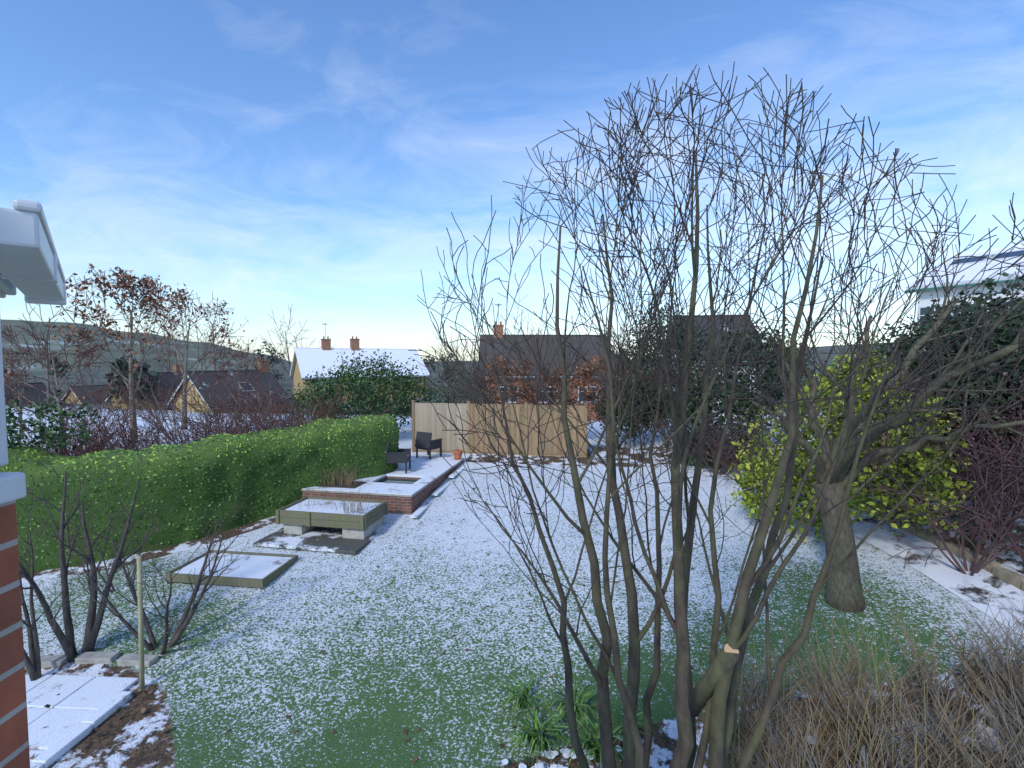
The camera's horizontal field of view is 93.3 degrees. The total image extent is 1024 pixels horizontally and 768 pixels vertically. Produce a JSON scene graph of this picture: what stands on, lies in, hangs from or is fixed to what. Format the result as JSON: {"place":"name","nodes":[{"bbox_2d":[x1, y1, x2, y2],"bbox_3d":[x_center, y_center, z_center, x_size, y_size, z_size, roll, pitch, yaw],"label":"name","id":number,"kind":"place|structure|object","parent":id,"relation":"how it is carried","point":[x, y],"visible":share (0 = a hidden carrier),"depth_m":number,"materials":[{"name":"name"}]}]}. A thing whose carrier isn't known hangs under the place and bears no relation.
{"place":"outdoors","nodes":[
{"label":"outdoors","id":0,"kind":"place"},
{"bbox_2d":[0,319,291,370],"bbox_3d":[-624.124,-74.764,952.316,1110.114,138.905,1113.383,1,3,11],"label":"hill","id":1,"kind":"structure","parent":0,"point":[113,349],"depth_m":675.29,"materials":[{"name":"plant"}]},
{"bbox_2d":[293,464,377,513],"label":"dry grass","id":2,"kind":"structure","parent":0,"point":[347,479],"depth_m":11.15,"materials":[{"name":"brown plant"}]},
{"bbox_2d":[0,0,1023,361],"label":"sky","id":3,"kind":"structure","parent":0,"point":[317,157],"materials":[{"name":"blue"}]},
{"bbox_2d":[4,342,1023,767],"bbox_3d":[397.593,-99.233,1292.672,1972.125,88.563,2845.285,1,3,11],"label":"ground","id":4,"kind":"structure","parent":0,"point":[232,658],"depth_m":7.30,"materials":[{"name":"white snow"}]},
{"bbox_2d":[0,320,29,767],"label":"house corner","id":5,"kind":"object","parent":4,"relation":"on","point":[14,744],"visible":1,"depth_m":0.85,"materials":[{"name":"brick"}]},
{"bbox_2d":[0,199,66,304],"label":"eaves","id":6,"kind":"object","parent":5,"relation":"attached to","point":[31,270],"visible":1,"depth_m":0.94,"materials":[{"name":"plastic"}]},
{"bbox_2d":[4,374,66,406],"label":"house","id":7,"kind":"structure","parent":4,"relation":"on","point":[41,386],"depth_m":63.14,"materials":[{"name":"brown brick"}]},
{"bbox_2d":[61,384,111,403],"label":"house","id":8,"kind":"structure","parent":4,"relation":"on","point":[78,391],"depth_m":74.37,"materials":[{"name":"beige stone"}]},
{"bbox_2d":[25,651,158,767],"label":"paving","id":9,"kind":"structure","parent":4,"relation":"on","point":[67,720],"depth_m":6.00,"materials":[{"name":"white snow"}]},
{"bbox_2d":[79,555,176,689],"bbox_3d":[-5.454,3.178,6.572,1.295,1.966,0.844,0,3,-8],"label":"stake","id":10,"kind":"object","parent":4,"relation":"on","point":[140,608],"visible":0.86,"depth_m":6.25,"materials":[{"name":"brown wood"}]},
{"bbox_2d":[1,268,265,455],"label":"trees","id":11,"kind":"object","parent":4,"relation":"on","point":[26,352],"visible":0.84,"depth_m":21.24,"materials":[{"name":"brown plant"}]},
{"bbox_2d":[2,263,264,401],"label":"tree leaves","id":12,"kind":"object","parent":11,"relation":"on","point":[151,283],"visible":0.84,"depth_m":20.99,"materials":[{"name":"brown plant"}]},
{"bbox_2d":[17,411,255,680],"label":"shrubs","id":13,"kind":"object","parent":4,"relation":"on","point":[32,660],"visible":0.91,"depth_m":7.07,"materials":[{"name":"brown plant"}]},
{"bbox_2d":[105,363,182,409],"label":"house","id":14,"kind":"structure","parent":4,"relation":"on","point":[166,374],"depth_m":58.90,"materials":[{"name":"beige stone"}]},
{"bbox_2d":[0,413,399,573],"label":"hedge","id":15,"kind":"object","parent":4,"relation":"on","point":[52,484],"visible":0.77,"depth_m":10.54,"materials":[{"name":"green plant"}]},
{"bbox_2d":[5,347,396,458],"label":"shrubs","id":16,"kind":"object","parent":4,"relation":"on","point":[260,422],"visible":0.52,"depth_m":14.88,"materials":[{"name":"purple plant"}]},
{"bbox_2d":[168,357,292,413],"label":"house","id":17,"kind":"structure","parent":4,"relation":"on","point":[266,375],"depth_m":42.33,"materials":[{"name":"stone"}]},
{"bbox_2d":[165,550,297,587],"bbox_3d":[-5.303,3.511,9.250,1.934,0.150,1.104,0,3,8],"label":"bed","id":18,"kind":"object","parent":4,"relation":"on","point":[258,570],"visible":0.79,"depth_m":9.08,"materials":[{"name":"white wood"}]},
{"bbox_2d":[5,349,486,457],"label":"neighbour evergreens","id":19,"kind":"object","parent":4,"relation":"on","point":[376,381],"visible":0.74,"depth_m":18.14,"materials":[{"name":"green plant"}]},
{"bbox_2d":[253,496,387,553],"bbox_3d":[-4.120,3.068,10.924,2.350,0.612,1.970,1,3,11],"label":"planter","id":20,"kind":"object","parent":4,"relation":"on","point":[355,534],"visible":0.97,"depth_m":10.54,"materials":[{"name":"white wood"}]},
{"bbox_2d":[19,291,651,407],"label":"bare trees","id":21,"kind":"object","parent":4,"relation":"on","point":[168,367],"visible":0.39,"depth_m":69.50,"materials":[{"name":"grey"}]},
{"bbox_2d":[43,341,634,402],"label":"evergreen valley trees","id":22,"kind":"object","parent":4,"relation":"on","point":[146,366],"visible":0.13,"depth_m":57.22,"materials":[{"name":"plant"}]},
{"bbox_2d":[290,324,430,402],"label":"house","id":23,"kind":"structure","parent":4,"relation":"on","point":[305,361],"depth_m":54.44,"materials":[{"name":"beige stone"}]},
{"bbox_2d":[302,456,466,517],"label":"patio","id":24,"kind":"structure","parent":4,"relation":"on","point":[416,486],"depth_m":12.63,"materials":[{"name":"brick"}]},
{"bbox_2d":[386,443,410,473],"bbox_3d":[-3.343,2.121,14.174,0.664,0.880,0.645,0,3,-1],"label":"chair","id":25,"kind":"object","parent":24,"relation":"on","point":[402,456],"visible":0.82,"depth_m":13.87,"materials":[{"name":"wicker"}]},
{"bbox_2d":[415,431,441,459],"bbox_3d":[-2.790,2.015,16.194,0.645,0.880,0.664,2,3,31],"label":"chair","id":26,"kind":"object","parent":24,"relation":"on","point":[423,440],"visible":1,"depth_m":15.96,"materials":[{"name":"wicker"}]},
{"bbox_2d":[452,445,462,459],"bbox_3d":[-1.782,2.196,15.866,0.360,0.553,0.360,1,3,11],"label":"terracotta pot","id":27,"kind":"object","parent":24,"relation":"on","point":[457,453],"visible":1,"depth_m":15.77,"materials":[{"name":"ceramic"}]},
{"bbox_2d":[411,400,587,457],"bbox_3d":[-0.517,1.576,16.837,6.232,1.930,0.130,1,3,10],"label":"fence","id":28,"kind":"object","parent":4,"relation":"on","point":[425,417],"visible":0.7,"depth_m":16.82,"materials":[{"name":"brown wood"}]},
{"bbox_2d":[28,477,1018,767],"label":"dead leaves","id":29,"kind":"object","parent":4,"relation":"on","point":[422,697],"visible":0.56,"depth_m":5.79,"materials":[{"name":"brown plant"}]},
{"bbox_2d":[479,303,616,420],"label":"house","id":30,"kind":"structure","parent":4,"relation":"on","point":[594,339],"depth_m":38.04,"materials":[{"name":"brown brick"}]},
{"bbox_2d":[476,744,622,767],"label":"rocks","id":31,"kind":"object","parent":4,"relation":"on","point":[566,751],"visible":0.6,"depth_m":5.17,"materials":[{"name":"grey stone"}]},
{"bbox_2d":[487,673,670,767],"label":"strap leaves","id":32,"kind":"object","parent":4,"relation":"on","point":[539,741],"visible":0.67,"depth_m":5.41,"materials":[{"name":"green plant"}]},
{"bbox_2d":[472,354,704,437],"bbox_3d":[2.964,0.466,18.777,9.370,3.282,1.581,0,3,6],"label":"beech hedge","id":33,"kind":"object","parent":4,"relation":"on","point":[588,375],"visible":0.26,"depth_m":18.71,"materials":[{"name":"brown plant"}]},
{"bbox_2d":[410,289,788,448],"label":"fence shrubs","id":34,"kind":"object","parent":4,"relation":"on","point":[455,381],"visible":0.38,"depth_m":17.62,"materials":[{"name":"brown plant"}]},
{"bbox_2d":[408,61,1023,767],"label":"tree","id":35,"kind":"object","parent":4,"relation":"on","point":[714,691],"visible":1,"depth_m":3.25,"materials":[{"name":"brown plant"}]},
{"bbox_2d":[667,314,766,417],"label":"house","id":36,"kind":"structure","parent":4,"relation":"on","point":[699,319],"depth_m":31.11,"materials":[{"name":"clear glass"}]},
{"bbox_2d":[592,272,1023,471],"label":"evergreen trees","id":37,"kind":"object","parent":4,"relation":"on","point":[953,347],"visible":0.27,"depth_m":13.79,"materials":[{"name":"green plant"}]},
{"bbox_2d":[651,342,1023,575],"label":"purple shrubs","id":38,"kind":"object","parent":4,"relation":"on","point":[996,462],"visible":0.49,"depth_m":8.22,"materials":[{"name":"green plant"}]},
{"bbox_2d":[727,349,981,542],"bbox_3d":[6.479,1.218,9.656,4.102,3.879,2.847,2,4,35],"label":"golden shrub","id":39,"kind":"object","parent":4,"relation":"on","point":[749,498],"visible":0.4,"depth_m":9.36,"materials":[{"name":"plant"}]},
{"bbox_2d":[688,574,1023,767],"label":"dry perennials","id":40,"kind":"object","parent":4,"relation":"on","point":[859,735],"visible":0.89,"depth_m":5.04,"materials":[{"name":"brown plant"}]},
{"bbox_2d":[717,231,1023,612],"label":"old tree","id":41,"kind":"object","parent":4,"relation":"on","point":[843,591],"visible":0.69,"depth_m":7.40,"materials":[{"name":"brown plant"}]},
{"bbox_2d":[799,456,1023,565],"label":"ivy","id":42,"kind":"object","parent":4,"relation":"on","point":[1006,536],"visible":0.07,"depth_m":9.50,"materials":[{"name":"green plant"}]},
{"bbox_2d":[905,244,1023,350],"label":"white house","id":43,"kind":"structure","parent":4,"relation":"on","point":[969,273],"depth_m":21.27,"materials":[{"name":"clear glass"}]},
{"bbox_2d":[688,460,1023,635],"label":"path","id":44,"kind":"structure","parent":0,"point":[977,590],"depth_m":8.26,"materials":[{"name":"white snow"}]}
]}

